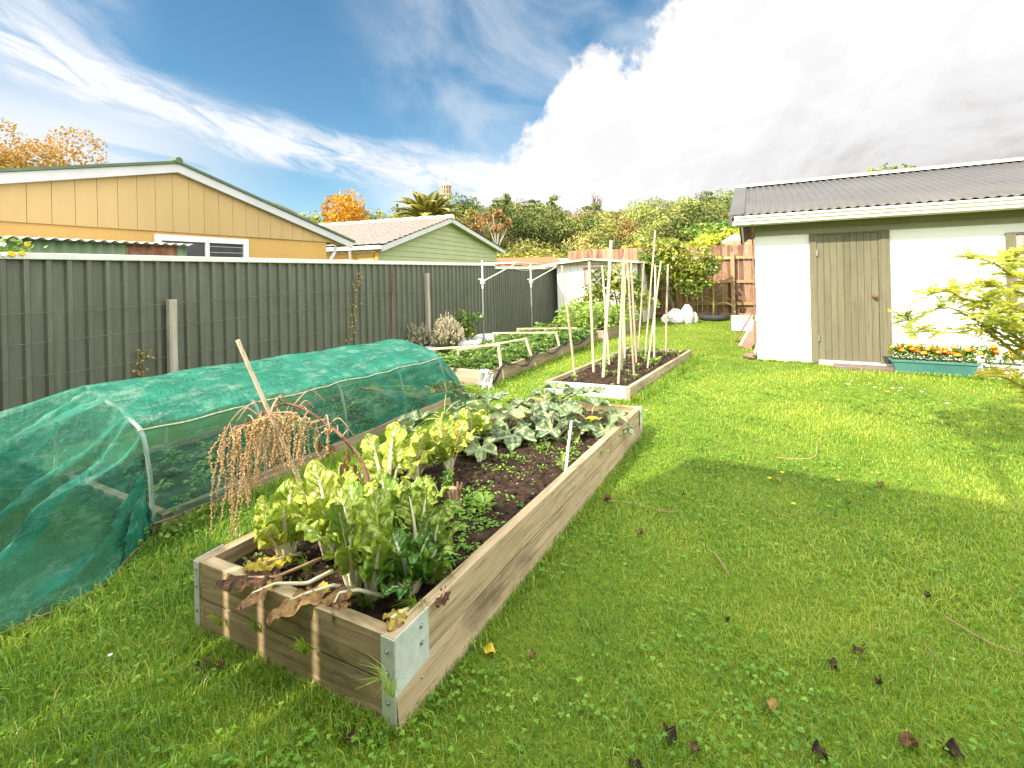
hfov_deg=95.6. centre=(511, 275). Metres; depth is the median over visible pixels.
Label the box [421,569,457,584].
grass tuft
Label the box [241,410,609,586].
soil weeds
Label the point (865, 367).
step
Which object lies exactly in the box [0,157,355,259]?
yellow house
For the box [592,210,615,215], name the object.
hill tree
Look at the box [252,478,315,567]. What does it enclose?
chard plant
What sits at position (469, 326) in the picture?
lemon tree
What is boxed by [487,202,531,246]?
hill tree
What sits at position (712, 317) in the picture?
tyre planter
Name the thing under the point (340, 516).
chard plant
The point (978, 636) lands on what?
twig
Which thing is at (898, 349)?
marigold plant
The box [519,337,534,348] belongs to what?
strawberry plant
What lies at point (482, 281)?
clothesline
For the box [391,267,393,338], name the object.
garden cane
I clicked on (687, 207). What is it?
hill tree
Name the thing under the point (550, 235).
hill tree
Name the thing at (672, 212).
hill tree
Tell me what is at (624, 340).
stake
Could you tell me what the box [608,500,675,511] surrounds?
twig
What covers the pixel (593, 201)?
poplar tree
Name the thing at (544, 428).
courgette plant
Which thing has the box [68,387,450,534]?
covered bed
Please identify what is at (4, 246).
climbing flower
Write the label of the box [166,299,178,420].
fence post
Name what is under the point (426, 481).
chard plant
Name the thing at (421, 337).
lavender bush
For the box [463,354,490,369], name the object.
strawberry plant
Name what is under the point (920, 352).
marigold plant
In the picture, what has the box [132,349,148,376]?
dead vine
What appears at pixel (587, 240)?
hill tree
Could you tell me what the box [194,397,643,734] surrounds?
raised bed
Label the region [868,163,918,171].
dark leaved tree
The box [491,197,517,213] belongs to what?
hill tree
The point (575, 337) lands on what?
strawberry plant
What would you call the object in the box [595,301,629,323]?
leafy mound
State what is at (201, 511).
creeping weed
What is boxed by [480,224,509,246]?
hill tree
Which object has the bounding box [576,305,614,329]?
leafy mound
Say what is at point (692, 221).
hill tree
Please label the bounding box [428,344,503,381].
batten frame
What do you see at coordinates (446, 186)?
water tower
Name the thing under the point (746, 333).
leaning board
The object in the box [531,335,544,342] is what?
strawberry plant
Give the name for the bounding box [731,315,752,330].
storage box
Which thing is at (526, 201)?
hill tree
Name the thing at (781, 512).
twig
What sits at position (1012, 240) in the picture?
window
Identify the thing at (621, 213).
hill tree
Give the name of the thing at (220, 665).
fallen leaf
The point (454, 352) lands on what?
strawberry plant
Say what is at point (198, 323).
fence wire
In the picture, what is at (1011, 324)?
pinnate shrub
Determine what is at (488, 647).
fallen leaf
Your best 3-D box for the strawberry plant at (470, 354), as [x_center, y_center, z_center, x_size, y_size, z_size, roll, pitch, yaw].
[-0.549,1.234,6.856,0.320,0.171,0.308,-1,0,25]
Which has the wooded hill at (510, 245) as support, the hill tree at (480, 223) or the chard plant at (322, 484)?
the hill tree at (480, 223)
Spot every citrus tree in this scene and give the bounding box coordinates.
[572,262,660,321]
[636,236,723,309]
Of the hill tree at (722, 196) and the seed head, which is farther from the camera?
the hill tree at (722, 196)
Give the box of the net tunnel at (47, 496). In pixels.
[0,339,471,633]
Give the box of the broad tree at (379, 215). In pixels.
[365,210,397,220]
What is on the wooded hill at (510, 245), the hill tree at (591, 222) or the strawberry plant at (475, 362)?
the hill tree at (591, 222)
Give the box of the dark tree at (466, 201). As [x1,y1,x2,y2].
[446,192,479,222]
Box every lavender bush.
[401,323,433,346]
[430,312,464,354]
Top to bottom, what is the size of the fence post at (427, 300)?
1.533 m
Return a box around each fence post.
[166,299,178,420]
[424,273,430,345]
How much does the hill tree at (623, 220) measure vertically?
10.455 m
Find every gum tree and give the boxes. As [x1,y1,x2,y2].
[463,211,492,234]
[477,208,511,255]
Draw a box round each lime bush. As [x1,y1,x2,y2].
[497,248,566,257]
[557,237,684,259]
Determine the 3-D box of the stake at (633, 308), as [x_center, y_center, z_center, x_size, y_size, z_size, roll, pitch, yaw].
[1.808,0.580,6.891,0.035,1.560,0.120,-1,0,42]
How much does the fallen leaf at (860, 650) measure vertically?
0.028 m
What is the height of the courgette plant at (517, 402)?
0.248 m
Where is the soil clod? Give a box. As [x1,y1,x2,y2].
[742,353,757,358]
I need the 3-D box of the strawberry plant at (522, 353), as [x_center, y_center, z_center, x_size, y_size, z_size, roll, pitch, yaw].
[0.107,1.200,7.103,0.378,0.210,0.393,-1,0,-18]
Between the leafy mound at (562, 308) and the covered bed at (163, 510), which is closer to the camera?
the covered bed at (163, 510)
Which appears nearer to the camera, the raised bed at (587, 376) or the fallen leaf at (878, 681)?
the fallen leaf at (878, 681)
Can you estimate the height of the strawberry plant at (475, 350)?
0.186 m
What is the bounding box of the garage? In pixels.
[729,157,1023,372]
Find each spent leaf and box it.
[215,556,322,591]
[236,568,333,611]
[243,552,301,571]
[266,581,358,624]
[321,584,384,623]
[383,606,410,631]
[435,575,449,607]
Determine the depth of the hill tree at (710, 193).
146.42 m
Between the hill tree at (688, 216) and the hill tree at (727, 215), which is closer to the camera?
the hill tree at (727, 215)
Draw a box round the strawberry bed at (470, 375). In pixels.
[444,333,597,384]
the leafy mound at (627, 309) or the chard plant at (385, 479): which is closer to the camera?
the chard plant at (385, 479)
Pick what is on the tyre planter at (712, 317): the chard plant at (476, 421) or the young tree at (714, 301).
the young tree at (714, 301)
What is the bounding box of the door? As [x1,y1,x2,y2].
[816,232,879,361]
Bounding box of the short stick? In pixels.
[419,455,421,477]
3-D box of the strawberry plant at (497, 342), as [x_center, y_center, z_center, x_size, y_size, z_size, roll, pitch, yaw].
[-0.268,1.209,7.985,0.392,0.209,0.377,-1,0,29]
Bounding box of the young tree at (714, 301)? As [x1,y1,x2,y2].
[698,270,734,314]
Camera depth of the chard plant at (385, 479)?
2.22 m
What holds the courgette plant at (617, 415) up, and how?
on the raised bed at (417, 651)
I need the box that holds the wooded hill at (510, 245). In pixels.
[498,231,722,279]
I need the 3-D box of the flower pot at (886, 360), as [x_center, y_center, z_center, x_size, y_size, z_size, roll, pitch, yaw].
[5.303,1.195,6.549,0.110,0.090,0.110,-1,0,28]
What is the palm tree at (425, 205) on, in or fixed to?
on the ground at (616, 598)
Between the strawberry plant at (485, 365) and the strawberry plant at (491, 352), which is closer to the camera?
the strawberry plant at (485, 365)
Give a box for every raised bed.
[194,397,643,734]
[544,347,691,399]
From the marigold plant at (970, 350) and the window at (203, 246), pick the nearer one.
the marigold plant at (970, 350)
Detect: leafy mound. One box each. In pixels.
[552,301,587,324]
[557,304,595,326]
[560,299,586,314]
[560,311,590,327]
[571,301,612,324]
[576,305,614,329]
[581,299,613,321]
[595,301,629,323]
[599,306,629,326]
[614,304,639,320]
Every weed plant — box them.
[466,491,481,502]
[471,491,497,510]
[554,454,570,470]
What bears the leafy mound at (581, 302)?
on the leafy bed at (613, 332)
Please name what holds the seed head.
on the raised bed at (417, 651)
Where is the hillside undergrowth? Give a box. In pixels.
[484,220,722,278]
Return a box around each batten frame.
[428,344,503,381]
[457,338,535,366]
[492,332,562,356]
[517,327,578,333]
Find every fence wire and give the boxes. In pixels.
[0,287,460,314]
[1,295,463,346]
[4,316,462,380]
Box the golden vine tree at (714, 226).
[679,220,738,309]
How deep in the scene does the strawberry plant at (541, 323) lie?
10.21 m
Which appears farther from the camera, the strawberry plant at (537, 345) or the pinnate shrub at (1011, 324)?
the strawberry plant at (537, 345)
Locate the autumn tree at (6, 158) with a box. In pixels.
[0,117,107,167]
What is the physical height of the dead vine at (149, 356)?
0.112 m
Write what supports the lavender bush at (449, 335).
on the ground at (616, 598)
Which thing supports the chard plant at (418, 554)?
on the raised bed at (417, 651)
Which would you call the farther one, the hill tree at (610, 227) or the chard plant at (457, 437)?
the hill tree at (610, 227)
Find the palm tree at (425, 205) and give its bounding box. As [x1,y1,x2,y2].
[390,190,467,220]
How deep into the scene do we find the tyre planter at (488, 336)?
9.72 m
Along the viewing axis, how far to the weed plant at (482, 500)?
2.47 m
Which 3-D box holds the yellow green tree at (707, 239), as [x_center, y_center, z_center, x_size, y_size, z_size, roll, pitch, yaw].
[7.290,-0.221,16.775,2.578,3.042,1.586,-1,0,3]
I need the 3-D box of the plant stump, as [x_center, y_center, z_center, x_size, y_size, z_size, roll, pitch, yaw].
[-0.317,1.208,2.488,0.109,0.178,0.109,-1,0,28]
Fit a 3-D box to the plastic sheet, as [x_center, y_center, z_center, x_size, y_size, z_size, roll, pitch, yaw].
[-0.330,1.330,5.955,0.227,0.260,0.074,-1,0,28]
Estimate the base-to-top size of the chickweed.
0.081 m
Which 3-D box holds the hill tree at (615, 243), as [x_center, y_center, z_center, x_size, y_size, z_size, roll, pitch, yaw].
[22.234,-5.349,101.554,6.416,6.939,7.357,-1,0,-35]
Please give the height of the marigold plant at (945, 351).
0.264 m
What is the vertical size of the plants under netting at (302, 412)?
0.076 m
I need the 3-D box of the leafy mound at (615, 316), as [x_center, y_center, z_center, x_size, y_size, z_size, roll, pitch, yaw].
[2.410,0.978,10.908,0.772,0.521,0.816,-1,0,29]
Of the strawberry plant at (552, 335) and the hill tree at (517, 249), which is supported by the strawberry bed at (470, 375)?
the strawberry plant at (552, 335)
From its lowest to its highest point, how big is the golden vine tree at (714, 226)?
3.313 m
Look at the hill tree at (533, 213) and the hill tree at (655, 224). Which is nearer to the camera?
the hill tree at (655, 224)
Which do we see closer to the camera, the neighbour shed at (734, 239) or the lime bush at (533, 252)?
the neighbour shed at (734, 239)
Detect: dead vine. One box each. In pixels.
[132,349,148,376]
[144,348,154,358]
[345,273,362,344]
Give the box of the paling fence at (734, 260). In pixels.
[568,244,756,315]
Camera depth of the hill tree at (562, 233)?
130.17 m
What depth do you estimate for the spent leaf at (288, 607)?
1.67 m
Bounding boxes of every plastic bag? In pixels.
[667,309,684,323]
[681,304,694,323]
[693,312,698,322]
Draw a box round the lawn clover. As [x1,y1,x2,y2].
[0,369,1023,767]
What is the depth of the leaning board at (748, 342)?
8.58 m
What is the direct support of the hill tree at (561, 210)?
on the wooded hill at (510, 245)
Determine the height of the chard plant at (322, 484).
0.430 m
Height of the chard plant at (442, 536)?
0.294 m
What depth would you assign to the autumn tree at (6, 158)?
20.88 m
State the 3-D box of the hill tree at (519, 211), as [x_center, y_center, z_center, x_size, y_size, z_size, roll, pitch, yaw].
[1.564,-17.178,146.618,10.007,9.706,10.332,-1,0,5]
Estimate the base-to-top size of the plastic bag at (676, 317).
0.424 m
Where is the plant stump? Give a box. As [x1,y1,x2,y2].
[443,481,462,508]
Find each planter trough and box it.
[888,357,980,376]
[979,362,1023,379]
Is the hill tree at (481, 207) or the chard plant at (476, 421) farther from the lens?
the hill tree at (481, 207)
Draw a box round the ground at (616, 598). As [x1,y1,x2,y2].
[0,290,1023,767]
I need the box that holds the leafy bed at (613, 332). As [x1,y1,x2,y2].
[557,319,638,340]
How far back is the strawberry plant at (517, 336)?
8.48 m
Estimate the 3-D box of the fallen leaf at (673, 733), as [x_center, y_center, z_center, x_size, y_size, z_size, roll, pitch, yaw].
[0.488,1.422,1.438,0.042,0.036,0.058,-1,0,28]
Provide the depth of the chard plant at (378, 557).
1.75 m
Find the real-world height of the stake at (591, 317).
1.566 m
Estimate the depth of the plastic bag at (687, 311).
12.91 m
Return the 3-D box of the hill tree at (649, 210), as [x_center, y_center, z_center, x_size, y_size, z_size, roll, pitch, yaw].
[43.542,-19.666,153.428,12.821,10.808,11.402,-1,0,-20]
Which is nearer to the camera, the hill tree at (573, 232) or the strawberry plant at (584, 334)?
the strawberry plant at (584, 334)
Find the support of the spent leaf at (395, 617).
on the raised bed at (417, 651)
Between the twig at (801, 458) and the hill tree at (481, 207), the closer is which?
the twig at (801, 458)
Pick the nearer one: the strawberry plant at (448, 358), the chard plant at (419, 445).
the chard plant at (419, 445)
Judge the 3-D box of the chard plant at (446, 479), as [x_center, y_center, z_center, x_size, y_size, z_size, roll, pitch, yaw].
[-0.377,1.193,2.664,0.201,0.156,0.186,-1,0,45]
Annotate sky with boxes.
[0,0,1023,221]
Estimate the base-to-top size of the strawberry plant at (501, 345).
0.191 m
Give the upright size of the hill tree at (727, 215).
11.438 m
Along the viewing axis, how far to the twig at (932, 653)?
1.71 m
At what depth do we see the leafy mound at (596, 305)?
11.00 m
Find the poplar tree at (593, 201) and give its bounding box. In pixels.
[591,192,598,212]
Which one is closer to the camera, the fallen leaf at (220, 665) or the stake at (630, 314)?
the fallen leaf at (220, 665)
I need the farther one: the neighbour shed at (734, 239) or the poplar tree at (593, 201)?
the poplar tree at (593, 201)
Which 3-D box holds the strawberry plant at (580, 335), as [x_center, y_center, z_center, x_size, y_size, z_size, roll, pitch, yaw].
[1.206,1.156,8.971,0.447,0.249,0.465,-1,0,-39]
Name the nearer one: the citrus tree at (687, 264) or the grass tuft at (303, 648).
the grass tuft at (303, 648)
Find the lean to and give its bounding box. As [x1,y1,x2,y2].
[0,235,193,255]
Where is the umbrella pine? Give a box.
[581,204,601,214]
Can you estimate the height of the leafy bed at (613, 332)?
0.254 m
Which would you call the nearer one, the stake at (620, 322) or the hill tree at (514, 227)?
the stake at (620, 322)
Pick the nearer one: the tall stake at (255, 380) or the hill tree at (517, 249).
the tall stake at (255, 380)
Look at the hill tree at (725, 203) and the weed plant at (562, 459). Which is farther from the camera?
the hill tree at (725, 203)
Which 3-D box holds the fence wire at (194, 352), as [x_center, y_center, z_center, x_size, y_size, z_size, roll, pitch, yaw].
[-2.864,0.865,6.438,0.004,0.124,7.920,-1,0,28]
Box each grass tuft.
[203,609,226,626]
[244,616,264,632]
[280,549,312,571]
[286,634,312,655]
[351,592,380,609]
[353,654,401,702]
[391,593,434,615]
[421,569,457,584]
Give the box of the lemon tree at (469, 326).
[454,308,483,340]
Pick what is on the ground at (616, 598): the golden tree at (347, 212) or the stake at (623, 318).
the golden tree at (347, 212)
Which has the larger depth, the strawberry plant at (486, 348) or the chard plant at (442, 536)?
the strawberry plant at (486, 348)
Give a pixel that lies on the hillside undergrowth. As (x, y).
(548, 247)
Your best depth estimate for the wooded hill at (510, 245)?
132.95 m
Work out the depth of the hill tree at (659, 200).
167.79 m
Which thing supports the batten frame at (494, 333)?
on the ground at (616, 598)
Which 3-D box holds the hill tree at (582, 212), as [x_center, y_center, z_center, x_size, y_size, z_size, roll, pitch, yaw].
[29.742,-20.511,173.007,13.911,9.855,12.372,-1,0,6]
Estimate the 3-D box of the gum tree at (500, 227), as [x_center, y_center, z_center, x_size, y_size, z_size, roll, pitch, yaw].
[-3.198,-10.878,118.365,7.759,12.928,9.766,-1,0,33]
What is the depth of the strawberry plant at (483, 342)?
8.11 m
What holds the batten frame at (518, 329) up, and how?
on the ground at (616, 598)
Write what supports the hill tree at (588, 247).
on the wooded hill at (510, 245)
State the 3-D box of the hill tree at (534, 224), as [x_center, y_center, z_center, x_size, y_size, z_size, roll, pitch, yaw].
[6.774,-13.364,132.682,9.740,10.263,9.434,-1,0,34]
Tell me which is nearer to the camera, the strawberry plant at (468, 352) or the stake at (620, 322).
the stake at (620, 322)
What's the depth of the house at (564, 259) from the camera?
45.82 m
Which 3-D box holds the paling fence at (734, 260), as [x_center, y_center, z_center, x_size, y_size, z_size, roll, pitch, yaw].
[5.290,0.199,14.761,7.434,2.282,0.190,-1,0,28]
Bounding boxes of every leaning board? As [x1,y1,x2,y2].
[735,307,755,341]
[738,314,756,345]
[741,322,756,348]
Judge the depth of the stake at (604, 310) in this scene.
6.82 m
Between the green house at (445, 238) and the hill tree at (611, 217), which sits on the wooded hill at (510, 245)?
the hill tree at (611, 217)
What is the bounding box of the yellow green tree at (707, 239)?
[687,227,739,279]
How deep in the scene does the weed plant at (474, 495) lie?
2.54 m
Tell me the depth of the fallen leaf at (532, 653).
1.77 m
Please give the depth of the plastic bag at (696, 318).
12.95 m
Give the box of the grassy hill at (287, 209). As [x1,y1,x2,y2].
[267,200,311,219]
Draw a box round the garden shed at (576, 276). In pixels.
[543,258,652,323]
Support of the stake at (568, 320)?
on the raised bed at (587, 376)
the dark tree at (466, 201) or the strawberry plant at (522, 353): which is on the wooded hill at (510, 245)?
the dark tree at (466, 201)
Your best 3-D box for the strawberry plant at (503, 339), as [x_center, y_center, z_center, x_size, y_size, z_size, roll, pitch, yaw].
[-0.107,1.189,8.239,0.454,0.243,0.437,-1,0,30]
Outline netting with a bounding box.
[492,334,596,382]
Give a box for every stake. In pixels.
[236,339,301,481]
[561,266,576,380]
[588,262,594,371]
[601,266,609,364]
[602,240,612,377]
[617,258,624,383]
[621,263,626,369]
[623,295,625,358]
[626,259,634,374]
[630,262,636,362]
[637,262,644,351]
[644,230,655,353]
[646,261,661,367]
[653,266,655,358]
[665,264,668,354]
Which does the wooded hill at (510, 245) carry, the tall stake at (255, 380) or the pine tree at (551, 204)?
the pine tree at (551, 204)
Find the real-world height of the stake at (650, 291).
2.059 m
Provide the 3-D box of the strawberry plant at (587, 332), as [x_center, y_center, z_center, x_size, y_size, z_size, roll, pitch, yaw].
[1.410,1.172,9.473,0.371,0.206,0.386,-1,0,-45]
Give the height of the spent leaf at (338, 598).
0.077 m
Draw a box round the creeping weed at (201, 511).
[136,490,225,550]
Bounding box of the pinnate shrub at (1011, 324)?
[887,244,1023,403]
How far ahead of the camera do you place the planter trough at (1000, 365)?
5.84 m
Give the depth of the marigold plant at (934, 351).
6.18 m
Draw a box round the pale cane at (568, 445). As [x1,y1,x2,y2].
[564,420,572,470]
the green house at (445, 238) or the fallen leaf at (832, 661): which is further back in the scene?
the green house at (445, 238)
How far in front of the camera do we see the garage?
6.88 m
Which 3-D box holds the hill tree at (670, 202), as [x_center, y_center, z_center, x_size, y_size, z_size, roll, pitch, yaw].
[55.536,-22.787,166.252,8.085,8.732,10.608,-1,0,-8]
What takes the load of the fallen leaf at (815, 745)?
on the ground at (616, 598)
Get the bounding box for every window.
[154,234,248,257]
[583,267,604,285]
[1005,232,1023,308]
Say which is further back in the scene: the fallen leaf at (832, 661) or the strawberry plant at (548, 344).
the strawberry plant at (548, 344)
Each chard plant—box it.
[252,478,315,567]
[288,459,377,560]
[295,481,393,594]
[321,465,377,518]
[338,421,435,487]
[347,491,398,601]
[358,526,449,599]
[371,469,420,527]
[380,427,445,478]
[393,480,459,538]
[416,475,449,499]
[418,419,475,470]
[425,468,454,493]
[426,504,458,583]
[448,407,492,443]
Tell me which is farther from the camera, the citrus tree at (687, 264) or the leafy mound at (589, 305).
the citrus tree at (687, 264)
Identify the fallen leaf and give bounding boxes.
[193,653,210,672]
[214,657,227,669]
[343,726,354,743]
[484,642,497,654]
[529,648,535,658]
[599,493,610,500]
[628,757,644,767]
[635,528,642,533]
[663,722,676,744]
[689,740,700,753]
[764,691,777,712]
[812,739,832,761]
[826,657,837,669]
[852,643,865,652]
[873,673,882,684]
[899,731,922,746]
[925,590,930,596]
[936,737,964,757]
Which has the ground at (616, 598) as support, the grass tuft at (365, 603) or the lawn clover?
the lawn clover
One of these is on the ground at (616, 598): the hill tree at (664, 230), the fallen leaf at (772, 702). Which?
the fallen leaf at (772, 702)
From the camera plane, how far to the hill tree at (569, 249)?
79.78 m
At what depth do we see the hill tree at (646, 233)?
113.62 m
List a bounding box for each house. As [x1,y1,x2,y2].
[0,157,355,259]
[320,215,504,266]
[497,257,561,266]
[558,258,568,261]
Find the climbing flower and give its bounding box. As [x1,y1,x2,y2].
[0,237,47,256]
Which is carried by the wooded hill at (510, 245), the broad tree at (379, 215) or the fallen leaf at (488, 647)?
the broad tree at (379, 215)
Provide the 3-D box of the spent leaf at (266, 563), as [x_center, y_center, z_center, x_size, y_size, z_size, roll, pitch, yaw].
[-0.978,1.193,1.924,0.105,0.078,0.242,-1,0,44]
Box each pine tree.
[491,199,507,207]
[503,193,516,216]
[523,199,545,218]
[542,195,567,223]
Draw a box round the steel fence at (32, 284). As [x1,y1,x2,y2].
[0,252,557,441]
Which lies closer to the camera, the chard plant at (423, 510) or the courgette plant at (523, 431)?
the chard plant at (423, 510)
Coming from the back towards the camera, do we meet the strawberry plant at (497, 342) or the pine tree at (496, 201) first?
the pine tree at (496, 201)
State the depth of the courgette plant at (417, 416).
4.15 m
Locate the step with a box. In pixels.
[834,363,894,371]
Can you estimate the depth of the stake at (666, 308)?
7.40 m
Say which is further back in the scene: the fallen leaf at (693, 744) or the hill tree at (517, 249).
the hill tree at (517, 249)
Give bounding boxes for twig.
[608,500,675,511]
[713,551,729,575]
[761,503,809,521]
[776,435,823,458]
[922,643,943,668]
[944,615,1022,653]
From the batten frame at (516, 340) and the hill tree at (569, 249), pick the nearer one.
the batten frame at (516, 340)
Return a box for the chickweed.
[396,398,628,568]
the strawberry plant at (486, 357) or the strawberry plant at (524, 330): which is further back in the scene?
the strawberry plant at (524, 330)
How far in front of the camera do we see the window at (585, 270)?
13.60 m
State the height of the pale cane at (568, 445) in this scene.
0.389 m
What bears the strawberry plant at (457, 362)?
on the strawberry bed at (470, 375)
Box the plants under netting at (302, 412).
[123,388,419,504]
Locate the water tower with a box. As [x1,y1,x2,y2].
[441,181,451,205]
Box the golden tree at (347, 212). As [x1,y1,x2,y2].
[320,189,369,223]
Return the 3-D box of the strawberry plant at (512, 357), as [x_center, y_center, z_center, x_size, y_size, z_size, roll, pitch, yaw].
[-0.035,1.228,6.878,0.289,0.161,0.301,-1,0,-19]
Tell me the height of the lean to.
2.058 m
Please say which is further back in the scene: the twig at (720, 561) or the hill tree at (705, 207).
the hill tree at (705, 207)
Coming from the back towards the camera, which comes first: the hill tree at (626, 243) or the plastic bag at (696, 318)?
the hill tree at (626, 243)
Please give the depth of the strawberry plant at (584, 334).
9.19 m
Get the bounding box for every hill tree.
[301,210,327,222]
[307,215,328,223]
[362,208,381,219]
[444,208,479,223]
[463,201,485,210]
[468,212,490,235]
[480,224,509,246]
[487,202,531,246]
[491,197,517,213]
[505,207,530,227]
[505,215,531,242]
[505,238,549,257]
[516,200,542,209]
[516,201,546,237]
[518,211,550,243]
[530,211,577,247]
[531,205,561,229]
[539,211,581,250]
[543,203,571,218]
[561,236,616,255]
[564,245,580,254]
[566,226,588,245]
[566,231,593,250]
[571,215,590,227]
[574,207,607,222]
[576,213,602,233]
[579,222,613,248]
[584,212,624,238]
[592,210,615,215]
[599,220,629,246]
[599,235,627,249]
[601,212,620,223]
[605,212,637,247]
[607,239,640,247]
[611,210,632,219]
[614,214,657,240]
[626,199,659,223]
[626,224,657,245]
[632,196,666,220]
[645,216,670,242]
[647,207,718,242]
[648,222,694,244]
[653,207,680,216]
[655,207,683,234]
[662,200,679,209]
[666,210,703,226]
[673,196,702,218]
[679,201,722,230]
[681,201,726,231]
[681,203,698,215]
[694,192,721,213]
[698,210,732,234]
[699,191,719,212]
[707,191,733,220]
[710,188,733,213]
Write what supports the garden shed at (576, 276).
on the ground at (616, 598)
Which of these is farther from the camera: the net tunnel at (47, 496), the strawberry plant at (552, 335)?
the strawberry plant at (552, 335)
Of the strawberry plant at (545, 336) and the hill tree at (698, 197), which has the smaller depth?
the strawberry plant at (545, 336)
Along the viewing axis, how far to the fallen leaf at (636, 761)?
1.36 m
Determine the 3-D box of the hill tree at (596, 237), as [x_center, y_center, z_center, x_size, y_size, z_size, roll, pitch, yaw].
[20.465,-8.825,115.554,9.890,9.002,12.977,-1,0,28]
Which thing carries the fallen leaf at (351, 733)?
on the ground at (616, 598)
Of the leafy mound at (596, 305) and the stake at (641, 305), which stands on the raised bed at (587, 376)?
the stake at (641, 305)
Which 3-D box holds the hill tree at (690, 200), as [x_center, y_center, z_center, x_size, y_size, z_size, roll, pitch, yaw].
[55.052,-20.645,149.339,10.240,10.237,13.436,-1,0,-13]
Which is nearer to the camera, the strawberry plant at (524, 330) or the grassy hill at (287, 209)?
the strawberry plant at (524, 330)
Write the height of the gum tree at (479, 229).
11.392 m
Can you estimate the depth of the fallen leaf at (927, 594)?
2.04 m
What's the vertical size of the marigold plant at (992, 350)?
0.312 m
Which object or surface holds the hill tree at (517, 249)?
on the ground at (616, 598)
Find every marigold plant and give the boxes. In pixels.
[887,341,907,359]
[902,342,918,360]
[911,341,932,360]
[922,343,942,361]
[936,346,954,361]
[946,343,967,362]
[958,343,983,365]
[978,343,1001,364]
[997,349,1021,365]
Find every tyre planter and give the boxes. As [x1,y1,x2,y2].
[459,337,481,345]
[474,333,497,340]
[699,313,728,320]
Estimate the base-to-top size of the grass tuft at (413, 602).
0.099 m
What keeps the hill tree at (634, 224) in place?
on the wooded hill at (510, 245)
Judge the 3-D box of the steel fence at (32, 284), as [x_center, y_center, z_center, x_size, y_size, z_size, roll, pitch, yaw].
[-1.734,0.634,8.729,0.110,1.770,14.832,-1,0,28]
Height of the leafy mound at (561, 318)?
0.608 m
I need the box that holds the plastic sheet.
[478,369,494,389]
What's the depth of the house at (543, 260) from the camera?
38.93 m
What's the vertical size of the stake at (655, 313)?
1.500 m
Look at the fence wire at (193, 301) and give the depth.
5.07 m
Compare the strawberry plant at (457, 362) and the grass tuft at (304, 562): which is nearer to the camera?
the grass tuft at (304, 562)
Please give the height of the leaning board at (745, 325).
0.851 m
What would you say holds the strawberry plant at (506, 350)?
on the strawberry bed at (470, 375)
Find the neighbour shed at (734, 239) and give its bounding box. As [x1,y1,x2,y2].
[722,233,756,312]
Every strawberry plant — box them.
[444,355,460,366]
[448,348,467,357]
[448,356,470,370]
[460,350,474,359]
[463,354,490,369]
[465,353,481,362]
[472,347,484,351]
[472,351,496,365]
[477,339,489,347]
[478,361,496,369]
[484,343,496,351]
[486,349,496,354]
[487,339,507,349]
[489,334,507,344]
[490,354,510,366]
[492,344,507,353]
[493,346,517,357]
[497,335,518,345]
[502,353,519,363]
[507,334,522,342]
[510,347,531,360]
[519,327,530,335]
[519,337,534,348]
[526,341,548,350]
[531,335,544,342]
[532,322,548,327]
[533,333,552,341]
[535,340,551,350]
[544,338,557,346]
[548,327,565,335]
[548,331,569,344]
[559,331,578,342]
[564,329,585,340]
[574,329,589,337]
[578,328,590,335]
[581,325,597,333]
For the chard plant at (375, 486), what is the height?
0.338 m
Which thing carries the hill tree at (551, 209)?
on the wooded hill at (510, 245)
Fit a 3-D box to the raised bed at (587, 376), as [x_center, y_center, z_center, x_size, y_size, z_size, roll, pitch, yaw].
[1.671,1.350,6.604,1.013,0.209,3.139,-1,0,34]
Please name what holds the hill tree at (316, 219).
on the wooded hill at (510, 245)
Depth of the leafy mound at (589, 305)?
11.63 m
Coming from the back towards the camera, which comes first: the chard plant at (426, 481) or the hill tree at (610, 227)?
the hill tree at (610, 227)
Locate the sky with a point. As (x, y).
(291, 104)
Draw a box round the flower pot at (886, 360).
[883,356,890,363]
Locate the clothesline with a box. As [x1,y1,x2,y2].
[478,260,556,341]
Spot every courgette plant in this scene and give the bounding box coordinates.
[397,381,508,431]
[449,400,554,450]
[463,425,496,461]
[505,381,605,417]
[527,400,595,446]
[554,398,634,442]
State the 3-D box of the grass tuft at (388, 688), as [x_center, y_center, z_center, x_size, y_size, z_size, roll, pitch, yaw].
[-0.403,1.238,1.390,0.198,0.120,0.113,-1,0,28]
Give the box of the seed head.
[208,390,369,541]
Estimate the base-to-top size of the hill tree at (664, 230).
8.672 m

